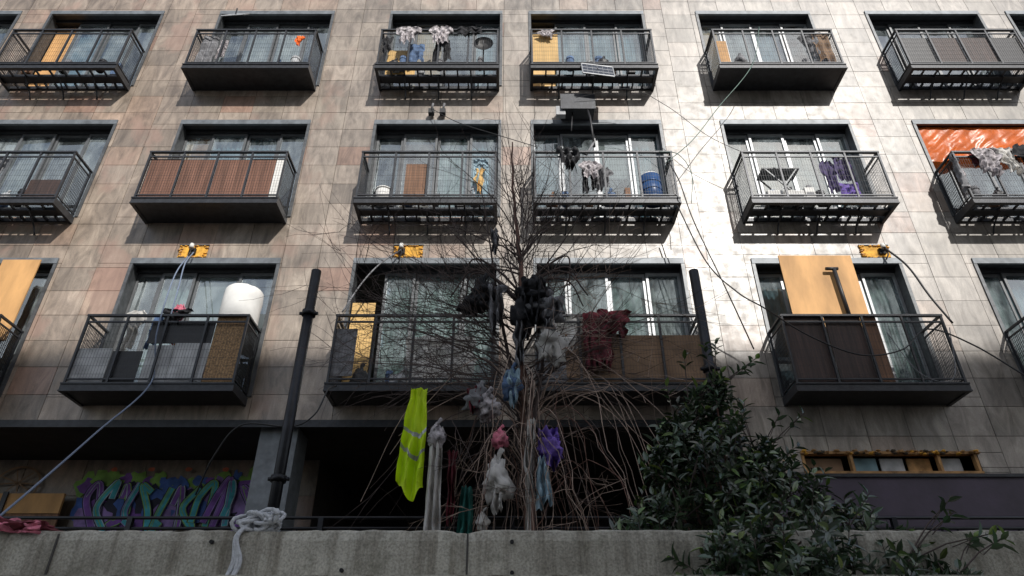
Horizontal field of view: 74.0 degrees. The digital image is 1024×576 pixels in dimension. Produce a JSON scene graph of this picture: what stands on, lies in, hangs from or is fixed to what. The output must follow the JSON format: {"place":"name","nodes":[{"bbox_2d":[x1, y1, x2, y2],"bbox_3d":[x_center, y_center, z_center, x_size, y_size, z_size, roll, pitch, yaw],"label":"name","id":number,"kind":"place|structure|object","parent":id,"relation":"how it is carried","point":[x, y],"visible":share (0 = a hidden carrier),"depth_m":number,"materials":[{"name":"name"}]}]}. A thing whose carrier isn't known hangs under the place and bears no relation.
{"place":"outdoors","nodes":[
{"label":"outdoors","id":0,"kind":"place"},
{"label":"terrace ground","id":1,"kind":"structure","parent":0,"visible":0},
{"bbox_2d":[0,491,65,526],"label":"plywood board","id":2,"kind":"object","parent":1,"relation":"on","point":[39,504],"depth_m":9.71,"materials":[{"name":"wood"}]},
{"bbox_2d":[0,460,319,531],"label":"recess back wall","id":3,"kind":"structure","parent":1,"relation":"on","point":[65,476],"depth_m":10.17,"materials":[{"name":"stone"}]},
{"bbox_2d":[0,466,253,530],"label":"graffiti","id":4,"kind":"object","parent":3,"relation":"attached to","point":[112,492],"visible":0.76,"depth_m":9.92,"materials":[{"name":"paint"}]},
{"bbox_2d":[267,268,320,523],"bbox_3d":[-2.240,1.498,6.729,0.260,3.990,0.260,0,-32,0],"label":"steel post","id":5,"kind":"object","parent":1,"relation":"on","point":[278,478],"visible":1,"depth_m":6.93,"materials":[{"name":"metal"}]},
{"bbox_2d":[0,0,975,532],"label":"building structure","id":6,"kind":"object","parent":1,"relation":"on","point":[348,454],"visible":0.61,"depth_m":9.90,"materials":[{"name":"concrete"}]},
{"bbox_2d":[0,11,22,48],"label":"window","id":7,"kind":"structure","parent":6,"relation":"attached to","point":[8,20],"depth_m":13.59,"materials":[{"name":"metal"}]},
{"bbox_2d":[0,258,59,396],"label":"window","id":8,"kind":"structure","parent":6,"relation":"attached to","point":[29,308],"depth_m":10.50,"materials":[{"name":"wood"}]},
{"bbox_2d":[0,120,118,216],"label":"window","id":9,"kind":"structure","parent":6,"relation":"attached to","point":[88,141],"depth_m":12.04,"materials":[{"name":"glass"}]},
{"bbox_2d":[12,11,164,85],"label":"window","id":10,"kind":"structure","parent":6,"relation":"attached to","point":[144,25],"depth_m":13.55,"materials":[{"name":"glass"}]},
{"bbox_2d":[102,258,280,396],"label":"window","id":11,"kind":"structure","parent":6,"relation":"attached to","point":[205,283],"depth_m":10.43,"materials":[{"name":"glass"}]},
{"bbox_2d":[168,120,310,216],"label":"window","id":12,"kind":"structure","parent":6,"relation":"attached to","point":[291,136],"depth_m":12.04,"materials":[{"name":"glass"}]},
{"bbox_2d":[211,11,334,85],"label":"window","id":13,"kind":"structure","parent":6,"relation":"attached to","point":[321,22],"depth_m":13.61,"materials":[{"name":"glass"}]},
{"bbox_2d":[335,258,499,396],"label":"window","id":14,"kind":"structure","parent":6,"relation":"attached to","point":[363,271],"depth_m":10.38,"materials":[{"name":"glass"}]},
{"bbox_2d":[363,120,500,216],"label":"window","id":15,"kind":"structure","parent":6,"relation":"attached to","point":[396,135],"depth_m":11.96,"materials":[{"name":"glass"}]},
{"bbox_2d":[382,11,502,85],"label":"window","id":16,"kind":"structure","parent":6,"relation":"attached to","point":[457,19],"depth_m":13.61,"materials":[{"name":"glass"}]},
{"bbox_2d":[0,0,1023,472],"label":"stone cladding","id":17,"kind":"structure","parent":6,"relation":"attached to","point":[100,240],"depth_m":10.77,"materials":[{"name":"stone"}]},
{"bbox_2d":[0,314,23,383],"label":"balcony","id":18,"kind":"structure","parent":17,"relation":"attached to","point":[17,338],"depth_m":9.43,"materials":[{"name":"metal"}]},
{"bbox_2d":[0,260,41,340],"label":"plywood board","id":19,"kind":"object","parent":18,"relation":"on","point":[17,277],"visible":0.96,"depth_m":9.94,"materials":[{"name":"wood"}]},
{"bbox_2d":[0,151,92,234],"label":"balcony","id":20,"kind":"structure","parent":17,"relation":"attached to","point":[41,193],"depth_m":10.63,"materials":[{"name":"metal"}]},
{"bbox_2d":[0,29,144,99],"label":"balcony","id":21,"kind":"structure","parent":17,"relation":"attached to","point":[8,80],"depth_m":12.25,"materials":[{"name":"metal"}]},
{"bbox_2d":[57,314,260,405],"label":"balcony","id":22,"kind":"structure","parent":17,"relation":"attached to","point":[84,384],"depth_m":9.00,"materials":[{"name":"metal"}]},
{"bbox_2d":[0,256,188,515],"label":"rope","id":23,"kind":"object","parent":22,"relation":"attached to","point":[49,473],"visible":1,"depth_m":6.91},
{"bbox_2d":[119,310,146,350],"bbox_3d":[-5.204,0.593,9.298,0.316,0.661,0.102,-3,-32,5],"label":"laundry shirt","id":24,"kind":"object","parent":22,"relation":"hanging from","point":[125,340],"visible":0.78,"depth_m":9.30,"materials":[{"name":"fabric"}]},
{"bbox_2d":[162,308,193,324],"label":"black cloth","id":25,"kind":"object","parent":22,"relation":"on","point":[177,311],"visible":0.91,"depth_m":9.38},
{"bbox_2d":[217,283,263,332],"bbox_3d":[-3.860,0.287,9.678,0.546,0.544,0.545,0,-32,0],"label":"water tank","id":26,"kind":"object","parent":22,"relation":"on","point":[233,296],"visible":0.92,"depth_m":9.51,"materials":[{"name":"plastic"}]},
{"bbox_2d":[177,243,209,257],"bbox_3d":[-4.924,-0.548,10.415,0.479,0.341,0.149,0,-32,0],"label":"wall lamp","id":27,"kind":"object","parent":17,"relation":"attached to","point":[198,250],"visible":1,"depth_m":10.46,"materials":[{"name":"plastic"}]},
{"bbox_2d":[129,151,296,223],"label":"balcony","id":28,"kind":"structure","parent":17,"relation":"attached to","point":[193,198],"depth_m":10.63,"materials":[{"name":"wood"}]},
{"bbox_2d":[181,29,322,90],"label":"balcony","id":29,"kind":"structure","parent":17,"relation":"attached to","point":[216,75],"depth_m":12.19,"materials":[{"name":"metal"}]},
{"bbox_2d":[194,35,219,61],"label":"laundry cloth","id":30,"kind":"object","parent":29,"relation":"in","point":[209,46],"visible":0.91,"depth_m":12.37,"materials":[{"name":"fabric"}]},
{"bbox_2d":[393,243,423,259],"bbox_3d":[-1.602,-0.548,10.416,0.469,0.341,0.149,0,-32,0],"label":"wall lamp","id":31,"kind":"object","parent":17,"relation":"attached to","point":[410,249],"visible":0.8,"depth_m":10.47,"materials":[{"name":"plastic"}]},
{"bbox_2d":[323,314,494,405],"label":"balcony","id":32,"kind":"structure","parent":17,"relation":"attached to","point":[341,392],"depth_m":8.94,"materials":[{"name":"metal"}]},
{"bbox_2d":[195,385,336,494],"bbox_3d":[-2.908,1.720,8.086,1.400,1.463,0.571,0,-32,0],"label":"electric cable","id":33,"kind":"object","parent":32,"relation":"attached to","point":[312,416],"visible":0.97,"depth_m":7.84,"materials":[{"name":"rubber"}]},
{"bbox_2d":[342,303,375,381],"bbox_3d":[-2.190,0.871,9.697,0.340,1.500,0.050,0,-32,0],"label":"plywood board","id":34,"kind":"object","parent":32,"relation":"on","point":[357,307],"visible":0.33,"depth_m":9.80,"materials":[{"name":"wood"}]},
{"bbox_2d":[349,363,405,381],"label":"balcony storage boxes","id":35,"kind":"object","parent":32,"relation":"on","point":[361,374],"visible":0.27,"depth_m":8.98,"materials":[{"name":"plastic"}]},
{"bbox_2d":[406,335,476,381],"bbox_3d":[-0.950,0.976,9.050,0.983,0.789,0.196,0,-32,0],"label":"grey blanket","id":36,"kind":"object","parent":32,"relation":"on","point":[445,350],"visible":0.28,"depth_m":9.11,"materials":[{"name":"fabric"}]},
{"bbox_2d":[353,151,497,234],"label":"balcony","id":37,"kind":"structure","parent":17,"relation":"attached to","point":[415,184],"depth_m":10.60,"materials":[{"name":"metal"}]},
{"bbox_2d":[472,158,488,193],"bbox_3d":[-0.501,-1.702,10.756,0.261,0.940,0.106,0,-32,0],"label":"floral curtain","id":38,"kind":"object","parent":37,"relation":"hanging from","point":[478,164],"visible":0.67,"depth_m":10.85,"materials":[{"name":"fabric"}]},
{"bbox_2d":[374,29,498,99],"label":"balcony","id":39,"kind":"structure","parent":17,"relation":"attached to","point":[381,66],"depth_m":12.17,"materials":[{"name":"metal"}]},
{"bbox_2d":[385,50,414,73],"bbox_3d":[-2.015,-4.090,12.372,0.530,0.650,0.050,0,-32,0],"label":"plywood board","id":40,"kind":"object","parent":39,"relation":"on","point":[391,56],"visible":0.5,"depth_m":12.44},
{"bbox_2d":[396,26,421,44],"bbox_3d":[-1.887,-4.617,12.377,0.480,0.471,0.120,0,-32,0],"label":"laundry shirt","id":41,"kind":"object","parent":39,"relation":"hanging from","point":[405,32],"visible":1,"depth_m":12.40,"materials":[{"name":"fabric"}]},
{"bbox_2d":[407,44,424,61],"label":"laundry cloth","id":42,"kind":"object","parent":39,"relation":"hanging from","point":[416,52],"visible":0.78,"depth_m":12.35,"materials":[{"name":"fabric"}]},
{"bbox_2d":[429,25,453,43],"bbox_3d":[-1.295,-4.618,12.381,0.454,0.502,0.109,0,-32,0],"label":"laundry shirt","id":43,"kind":"object","parent":39,"relation":"hanging from","point":[443,31],"visible":1,"depth_m":12.40,"materials":[{"name":"fabric"}]},
{"bbox_2d":[432,40,450,61],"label":"laundry trousers","id":44,"kind":"object","parent":39,"relation":"hanging from","point":[445,45],"visible":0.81,"depth_m":12.35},
{"bbox_2d":[474,37,492,61],"bbox_3d":[-0.517,-4.347,12.320,0.192,0.631,0.310,42,-51,-47],"label":"satellite dish","id":45,"kind":"object","parent":39,"relation":"attached to","point":[483,43],"visible":1,"depth_m":12.45,"materials":[{"name":"metal"}]},
{"bbox_2d":[556,94,595,155],"bbox_3d":[1.100,-2.686,11.501,0.680,1.576,0.460,0,-32,0],"label":"ventilation unit","id":46,"kind":"object","parent":17,"relation":"attached to","point":[571,107],"visible":0.97,"depth_m":11.74,"materials":[{"name":"metal"}]},
{"bbox_2d":[530,29,658,99],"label":"balcony","id":47,"kind":"structure","parent":17,"relation":"attached to","point":[545,52],"depth_m":12.23,"materials":[{"name":"metal"}]},
{"bbox_2d":[581,63,614,77],"bbox_3d":[1.490,-3.787,11.826,0.556,0.510,0.175,0,-32,0],"label":"solar panel","id":48,"kind":"object","parent":47,"relation":"attached to","point":[599,70],"visible":1,"depth_m":11.78,"materials":[{"name":"glass"}]},
{"bbox_2d":[532,151,681,234],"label":"balcony","id":49,"kind":"structure","parent":17,"relation":"attached to","point":[673,200],"depth_m":10.56,"materials":[{"name":"metal"}]},
{"bbox_2d":[556,146,579,172],"bbox_3d":[0.915,-2.060,10.778,0.366,0.499,0.215,14,-35,-21],"label":"laundry jacket","id":50,"kind":"object","parent":49,"relation":"on","point":[575,153],"visible":0.92,"depth_m":10.80,"materials":[{"name":"fabric"}]},
{"bbox_2d":[578,160,602,178],"bbox_3d":[1.240,-1.856,10.682,0.391,0.391,0.117,0,-32,0],"label":"laundry shirt","id":51,"kind":"object","parent":49,"relation":"hanging from","point":[589,167],"visible":1,"depth_m":10.68,"materials":[{"name":"fabric"}]},
{"bbox_2d":[596,167,613,190],"bbox_3d":[1.430,-1.720,10.748,0.366,0.517,0.158,0,-32,0],"label":"laundry shirt","id":52,"kind":"object","parent":49,"relation":"hanging from","point":[602,184],"visible":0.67,"depth_m":10.74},
{"bbox_2d":[639,171,664,206],"bbox_3d":[2.220,-1.523,10.810,0.356,0.620,0.356,0,-32,0],"label":"plastic drum","id":53,"kind":"object","parent":49,"relation":"on","point":[652,181],"visible":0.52,"depth_m":10.72,"materials":[{"name":"plastic"}]},
{"bbox_2d":[666,158,753,348],"bbox_3d":[2.872,-0.663,9.883,0.840,3.306,0.210,6,-32,-9],"label":"electric cable","id":54,"kind":"object","parent":49,"relation":"attached to","point":[709,254],"visible":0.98,"depth_m":9.64,"materials":[{"name":"rubber"}]},
{"bbox_2d":[677,205,1023,375],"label":"electric cable","id":55,"kind":"object","parent":54,"relation":"attached to","point":[909,344],"visible":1,"depth_m":8.95,"materials":[{"name":"rubber"}]},
{"bbox_2d":[536,314,705,405],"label":"balcony","id":56,"kind":"structure","parent":17,"relation":"attached to","point":[671,368],"depth_m":8.96,"materials":[{"name":"metal"}]},
{"bbox_2d":[555,316,582,350],"bbox_3d":[0.751,0.650,9.172,0.544,0.608,0.179,0,-32,0],"label":"white sheet","id":57,"kind":"object","parent":56,"relation":"attached to","point":[568,332],"visible":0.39,"depth_m":9.22,"materials":[{"name":"fabric"}]},
{"bbox_2d":[582,313,597,374],"bbox_3d":[1.035,0.736,9.035,0.180,0.878,0.187,0,-32,0],"label":"red cloth","id":58,"kind":"object","parent":56,"relation":"on","point":[594,363],"visible":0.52,"depth_m":9.01,"materials":[{"name":"fabric"}]},
{"bbox_2d":[582,309,613,372],"bbox_3d":[1.192,0.708,9.037,0.464,0.925,0.213,0,-32,0],"label":"red cloth","id":59,"kind":"object","parent":56,"relation":"attached to","point":[595,338],"visible":0.52,"depth_m":9.07,"materials":[{"name":"fabric"}]},
{"bbox_2d":[597,309,631,337],"bbox_3d":[1.397,0.483,9.169,0.466,0.417,0.226,13,-34,-19],"label":"red cloth","id":60,"kind":"object","parent":56,"relation":"attached to","point":[625,331],"visible":0.64,"depth_m":9.18,"materials":[{"name":"fabric"}]},
{"bbox_2d":[705,29,847,90],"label":"balcony","id":61,"kind":"structure","parent":17,"relation":"attached to","point":[811,75],"depth_m":12.19,"materials":[{"name":"metal"}]},
{"bbox_2d":[797,35,820,56],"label":"laundry cloth","id":62,"kind":"object","parent":61,"relation":"on","point":[808,41],"visible":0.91,"depth_m":12.40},
{"bbox_2d":[812,32,836,61],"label":"laundry cloth","id":63,"kind":"object","parent":61,"relation":"in","point":[822,50],"visible":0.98,"depth_m":12.32,"materials":[{"name":"fabric"}]},
{"bbox_2d":[732,151,899,234],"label":"balcony","id":64,"kind":"structure","parent":17,"relation":"attached to","point":[884,212],"depth_m":10.61,"materials":[{"name":"metal"}]},
{"bbox_2d":[764,187,814,206],"bbox_3d":[4.350,-1.410,10.652,0.740,0.260,0.228,0,-32,0],"label":"storage crate","id":65,"kind":"object","parent":64,"relation":"on","point":[808,189],"visible":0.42,"depth_m":10.60,"materials":[{"name":"plastic"}]},
{"bbox_2d":[770,185,827,206],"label":"balcony storage boxes","id":66,"kind":"object","parent":64,"relation":"on","point":[815,193],"visible":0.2,"depth_m":10.62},
{"bbox_2d":[756,167,799,190],"bbox_3d":[4.300,-1.556,10.818,0.600,0.696,0.300,0,-32,0],"label":"folding table","id":67,"kind":"object","parent":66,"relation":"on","point":[776,169],"visible":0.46,"depth_m":10.95,"materials":[{"name":"metal"}]},
{"bbox_2d":[819,160,841,193],"bbox_3d":[5.025,-1.745,10.709,0.272,0.706,0.119,0,-32,0],"label":"laundry shirt","id":68,"kind":"object","parent":64,"relation":"hanging from","point":[834,175],"visible":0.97,"depth_m":10.74,"materials":[{"name":"fabric"}]},
{"bbox_2d":[831,158,857,182],"bbox_3d":[5.255,-1.862,10.767,0.308,0.559,0.104,0,-32,0],"label":"laundry towel","id":69,"kind":"object","parent":64,"relation":"on","point":[840,173],"visible":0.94,"depth_m":10.77,"materials":[{"name":"fabric"}]},
{"bbox_2d":[768,314,972,405],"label":"balcony","id":70,"kind":"structure","parent":17,"relation":"attached to","point":[814,368],"depth_m":9.02,"materials":[{"name":"metal"}]},
{"bbox_2d":[778,255,868,327],"bbox_3d":[4.520,0.042,9.861,1.080,1.220,0.050,0,-32,0],"label":"plywood board","id":71,"kind":"object","parent":70,"relation":"on","point":[810,284],"visible":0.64,"depth_m":9.89,"materials":[{"name":"wood"}]},
{"bbox_2d":[825,267,850,313],"bbox_3d":[4.690,0.054,9.753,0.180,0.846,0.060,0,-32,0],"label":"broom","id":72,"kind":"object","parent":71,"relation":"attached to","point":[840,288],"visible":0.83,"depth_m":9.77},
{"bbox_2d":[858,243,890,259],"bbox_3d":[5.601,-0.547,10.417,0.489,0.341,0.152,0,-32,0],"label":"wall lamp","id":73,"kind":"object","parent":17,"relation":"attached to","point":[873,251],"visible":0.94,"depth_m":10.46,"materials":[{"name":"plastic"}]},
{"bbox_2d":[883,247,953,323],"bbox_3d":[5.856,-0.074,9.838,0.073,1.560,0.528,19,-37,-28],"label":"electric cable","id":74,"kind":"object","parent":73,"relation":"attached to","point":[922,286],"visible":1,"depth_m":9.75,"materials":[{"name":"rubber"}]},
{"bbox_2d":[882,29,1023,99],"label":"balcony","id":75,"kind":"structure","parent":17,"relation":"attached to","point":[987,53],"depth_m":12.25,"materials":[{"name":"metal"}]},
{"bbox_2d":[935,151,1023,234],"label":"balcony","id":76,"kind":"structure","parent":17,"relation":"attached to","point":[969,208],"depth_m":10.61,"materials":[{"name":"metal"}]},
{"bbox_2d":[948,153,970,192],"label":"laundry trousers","id":77,"kind":"object","parent":76,"relation":"hanging from","point":[961,178],"visible":0.97,"depth_m":10.66,"materials":[{"name":"fabric"}]},
{"bbox_2d":[970,147,1003,177],"bbox_3d":[7.547,-1.996,10.728,0.489,0.617,0.152,0,-32,0],"label":"laundry shirt","id":78,"kind":"object","parent":76,"relation":"hanging from","point":[989,158],"visible":1,"depth_m":10.76,"materials":[{"name":"fabric"}]},
{"bbox_2d":[992,147,1023,175],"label":"laundry shirt","id":79,"kind":"object","parent":76,"relation":"hanging from","point":[1010,161],"visible":1,"depth_m":10.75,"materials":[{"name":"fabric"}]},
{"bbox_2d":[1004,317,1023,373],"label":"balcony","id":80,"kind":"structure","parent":17,"relation":"attached to","point":[1009,337],"depth_m":9.49,"materials":[{"name":"metal"}]},
{"bbox_2d":[528,11,651,85],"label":"window","id":81,"kind":"structure","parent":6,"relation":"attached to","point":[586,19],"depth_m":13.55,"materials":[{"name":"glass"}]},
{"bbox_2d":[531,120,672,216],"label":"window","id":82,"kind":"structure","parent":6,"relation":"attached to","point":[628,135],"depth_m":12.01,"materials":[{"name":"glass"}]},
{"bbox_2d":[533,258,695,390],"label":"window","id":83,"kind":"structure","parent":6,"relation":"attached to","point":[667,276],"depth_m":10.40,"materials":[{"name":"glass"}]},
{"bbox_2d":[695,11,822,85],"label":"window","id":84,"kind":"structure","parent":6,"relation":"attached to","point":[707,21],"depth_m":13.56,"materials":[{"name":"glass"}]},
{"bbox_2d":[719,120,880,216],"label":"window","id":85,"kind":"structure","parent":6,"relation":"attached to","point":[789,135],"depth_m":11.95,"materials":[{"name":"glass"}]},
{"bbox_2d":[751,258,943,396],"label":"window","id":86,"kind":"structure","parent":6,"relation":"attached to","point":[885,286],"depth_m":10.28,"materials":[{"name":"metal"}]},
{"bbox_2d":[766,449,1023,531],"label":"ground floor window","id":87,"kind":"structure","parent":6,"relation":"attached to","point":[907,486],"depth_m":8.47,"materials":[{"name":"metal"}]},
{"bbox_2d":[864,11,1015,85],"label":"window","id":88,"kind":"structure","parent":6,"relation":"attached to","point":[883,25],"depth_m":13.65,"materials":[{"name":"metal"}]},
{"bbox_2d":[911,120,1023,216],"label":"window","id":89,"kind":"structure","parent":6,"relation":"attached to","point":[979,178],"depth_m":12.01,"materials":[{"name":"glass"}]},
{"bbox_2d":[918,127,1023,161],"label":"tarpaulin","id":90,"kind":"object","parent":6,"relation":"attached to","point":[940,144],"visible":0.78,"depth_m":11.83,"materials":[{"name":"plastic"}]},
{"bbox_2d":[971,258,1023,380],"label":"window","id":91,"kind":"structure","parent":6,"relation":"attached to","point":[1001,280],"depth_m":10.38,"materials":[{"name":"glass"}]},
{"bbox_2d":[1004,11,1023,43],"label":"window","id":92,"kind":"structure","parent":6,"relation":"attached to","point":[1016,19],"depth_m":13.56,"materials":[{"name":"metal"}]},
{"bbox_2d":[240,102,743,532],"bbox_3d":[-0.129,0.230,5.895,4.224,5.264,2.477,9,-33,-15],"label":"bare tree","id":93,"kind":"object","parent":1,"relation":"on","point":[523,409],"visible":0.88,"depth_m":5.51,"materials":[{"name":"brown plant"}]},
{"bbox_2d":[395,387,427,501],"bbox_3d":[-0.715,1.101,4.871,0.190,0.838,0.102,0,-32,0],"label":"hi vis jacket","id":94,"kind":"object","parent":93,"relation":"hanging from","point":[409,474],"visible":1,"depth_m":4.86,"materials":[{"name":"fabric"}]},
{"bbox_2d":[423,417,446,529],"bbox_3d":[-0.539,1.389,4.675,0.137,1.048,0.142,0,-32,0],"label":"white cloth","id":95,"kind":"object","parent":93,"relation":"hanging from","point":[436,438],"visible":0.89,"depth_m":4.71,"materials":[{"name":"fabric"}]},
{"bbox_2d":[446,450,457,526],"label":"dark cloth","id":96,"kind":"object","parent":93,"relation":"hanging from","point":[451,473],"visible":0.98,"depth_m":4.77,"materials":[{"name":"fabric"}]},
{"bbox_2d":[456,485,472,533],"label":"teal cloth","id":97,"kind":"object","parent":93,"relation":"hanging from","point":[465,518],"visible":0.62,"depth_m":4.69,"materials":[{"name":"fabric"}]},
{"bbox_2d":[461,380,501,423],"bbox_3d":[-0.232,0.870,5.167,0.324,0.366,0.262,0,-32,0],"label":"plastic bag","id":98,"kind":"object","parent":93,"relation":"on","point":[479,403],"visible":0.98,"depth_m":5.09,"materials":[{"name":"plastic"}]},
{"bbox_2d":[456,272,507,333],"bbox_3d":[-0.256,0.122,5.683,0.439,0.618,0.315,0,-32,0],"label":"black bag","id":99,"kind":"object","parent":93,"relation":"on","point":[491,305],"visible":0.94,"depth_m":5.66,"materials":[{"name":"plastic"}]},
{"bbox_2d":[482,447,515,514],"bbox_3d":[-0.109,1.351,4.745,0.217,0.492,0.221,-14,-35,22],"label":"plastic bag","id":100,"kind":"object","parent":93,"relation":"on","point":[498,476],"visible":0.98,"depth_m":4.68,"materials":[{"name":"plastic"}]},
{"bbox_2d":[491,424,508,449],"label":"pink cloth","id":101,"kind":"object","parent":93,"relation":"on","point":[497,443],"visible":0.96,"depth_m":4.89,"materials":[{"name":"fabric"}]},
{"bbox_2d":[490,227,527,368],"bbox_3d":[-0.036,0.064,5.675,0.325,1.403,0.205,0,-32,0],"label":"grey rag","id":102,"kind":"object","parent":93,"relation":"hanging from","point":[519,356],"visible":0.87,"depth_m":5.48,"materials":[{"name":"fabric"}]},
{"bbox_2d":[502,362,523,408],"bbox_3d":[0.000,0.740,5.229,0.168,0.390,0.206,14,-35,-21],"label":"blue grey cloth","id":103,"kind":"object","parent":93,"relation":"on","point":[511,376],"visible":0.96,"depth_m":5.19,"materials":[{"name":"fabric"}]},
{"bbox_2d":[525,475,531,530],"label":"white cloth","id":104,"kind":"object","parent":93,"relation":"hanging from","point":[528,511],"visible":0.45,"depth_m":4.76,"materials":[{"name":"fabric"}]},
{"bbox_2d":[524,418,535,496],"bbox_3d":[0.131,1.217,4.889,0.096,0.598,0.151,0,-32,0],"label":"white cloth","id":105,"kind":"object","parent":93,"relation":"hanging from","point":[526,462],"visible":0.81,"depth_m":4.91,"materials":[{"name":"fabric"}]},
{"bbox_2d":[510,274,552,340],"bbox_3d":[0.171,0.155,5.658,0.365,0.623,0.380,-8,-33,13],"label":"black bag","id":106,"kind":"object","parent":93,"relation":"on","point":[530,289],"visible":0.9,"depth_m":5.56,"materials":[{"name":"plastic"}]},
{"bbox_2d":[536,455,552,510],"bbox_3d":[0.227,1.358,4.746,0.114,0.389,0.176,5,-32,-8],"label":"light blue cloth","id":107,"kind":"object","parent":93,"relation":"hanging from","point":[542,465],"visible":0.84,"depth_m":4.75,"materials":[{"name":"fabric"}]},
{"bbox_2d":[525,289,568,367],"bbox_3d":[0.296,0.331,5.550,0.330,0.741,0.335,-7,-33,10],"label":"plastic bag","id":108,"kind":"object","parent":93,"relation":"on","point":[553,346],"visible":0.81,"depth_m":5.44,"materials":[{"name":"plastic"}]},
{"bbox_2d":[536,425,562,471],"bbox_3d":[0.283,1.169,4.952,0.188,0.317,0.205,-10,-33,16],"label":"purple cloth","id":109,"kind":"object","parent":93,"relation":"on","point":[550,434],"visible":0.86,"depth_m":4.91,"materials":[{"name":"fabric"}]},
{"bbox_2d":[1,516,1023,531],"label":"metal railing","id":110,"kind":"object","parent":1,"relation":"on","point":[322,519],"visible":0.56,"depth_m":5.34,"materials":[{"name":"metal"}]},
{"bbox_2d":[689,268,736,512],"bbox_3d":[2.080,1.498,6.729,0.260,3.990,0.260,0,-32,0],"label":"steel post","id":111,"kind":"object","parent":1,"relation":"on","point":[704,334],"visible":0.36,"depth_m":7.38,"materials":[{"name":"metal"}]},
{"bbox_2d":[606,337,1018,575],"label":"evergreen shrub","id":112,"kind":"object","parent":1,"relation":"on","point":[756,490],"visible":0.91,"depth_m":3.44,"materials":[{"name":"green plant"}]},
{"label":"ground","id":113,"kind":"structure","parent":0,"visible":0},
{"bbox_2d":[0,530,1023,575],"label":"concrete wall","id":114,"kind":"structure","parent":113,"relation":"on","point":[377,553],"depth_m":3.04,"materials":[{"name":"concrete"}]},
{"bbox_2d":[0,516,60,533],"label":"red cloth","id":115,"kind":"object","parent":114,"relation":"on","point":[14,525],"visible":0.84,"depth_m":3.08,"materials":[{"name":"fabric"}]},
{"bbox_2d":[225,507,286,574],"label":"rope bundle","id":116,"kind":"object","parent":114,"relation":"on","point":[257,520],"visible":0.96,"depth_m":3.11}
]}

